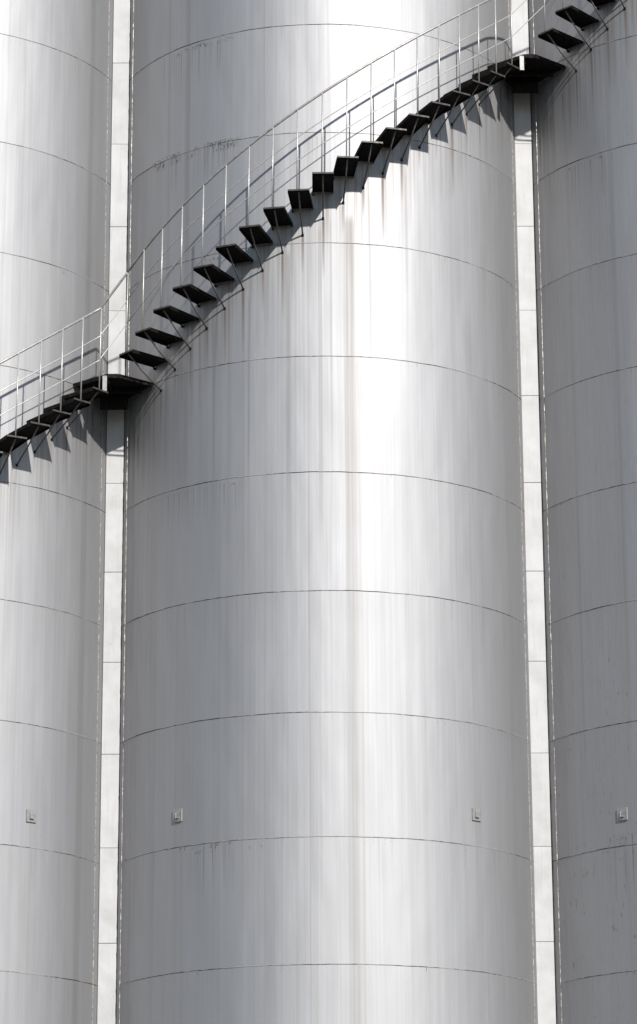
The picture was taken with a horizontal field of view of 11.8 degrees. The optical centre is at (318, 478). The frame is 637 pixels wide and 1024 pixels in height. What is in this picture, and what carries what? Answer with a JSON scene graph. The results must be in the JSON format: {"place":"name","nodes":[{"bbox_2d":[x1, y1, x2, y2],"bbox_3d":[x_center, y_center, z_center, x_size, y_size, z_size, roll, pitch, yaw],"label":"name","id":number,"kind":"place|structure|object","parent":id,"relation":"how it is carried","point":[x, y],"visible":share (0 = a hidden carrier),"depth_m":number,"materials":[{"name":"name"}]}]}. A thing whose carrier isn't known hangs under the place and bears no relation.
{"place":"outdoors","nodes":[
{"label":"outdoors","id":0,"kind":"place"},
{"label":"ground","id":1,"kind":"structure","parent":0,"visible":0},
{"bbox_2d":[0,0,113,1023],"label":"silo","id":2,"kind":"object","parent":1,"relation":"on","point":[56,68],"visible":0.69,"depth_m":42.92,"materials":[{"name":"metal"}]},
{"bbox_2d":[0,272,126,473],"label":"stair flight","id":3,"kind":"object","parent":2,"relation":"attached to","point":[32,428],"visible":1,"depth_m":42.70,"materials":[{"name":"metal"}]},
{"bbox_2d":[97,0,129,1023],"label":"cover column","id":4,"kind":"structure","parent":1,"relation":"on","point":[107,946],"depth_m":43.69,"materials":[{"name":"grey metal"}]},
{"bbox_2d":[116,0,537,1023],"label":"silo","id":5,"kind":"object","parent":1,"relation":"on","point":[324,760],"visible":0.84,"depth_m":42.29,"materials":[{"name":"metal"}]},
{"bbox_2d":[73,374,153,409],"bbox_3d":[-2.953,-1.176,43.748,1.022,0.288,1.038,14,-22,-38],"label":"stair landing","id":6,"kind":"object","parent":5,"relation":"attached to","point":[121,389],"visible":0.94,"depth_m":43.69,"materials":[{"name":"metal"}]},
{"bbox_2d":[119,0,543,391],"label":"stair flight","id":7,"kind":"object","parent":5,"relation":"attached to","point":[411,124],"visible":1,"depth_m":43.14,"materials":[{"name":"metal"}]},
{"bbox_2d":[512,0,555,1023],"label":"cover column","id":8,"kind":"structure","parent":1,"relation":"on","point":[545,970],"depth_m":43.77,"materials":[{"name":"grey metal"}]},
{"bbox_2d":[528,0,636,1023],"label":"silo","id":9,"kind":"object","parent":1,"relation":"on","point":[584,142],"visible":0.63,"depth_m":43.15,"materials":[{"name":"metal"}]},
{"bbox_2d":[487,54,564,92],"bbox_3d":[3.022,-5.894,45.282,1.022,0.288,1.038,14,-22,-38],"label":"stair landing","id":10,"kind":"object","parent":9,"relation":"attached to","point":[535,69],"visible":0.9,"depth_m":45.23,"materials":[{"name":"metal"}]},
{"bbox_2d":[538,0,625,71],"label":"stair flight","id":11,"kind":"object","parent":9,"relation":"attached to","point":[574,16],"visible":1,"depth_m":44.79,"materials":[{"name":"metal"}]}
]}

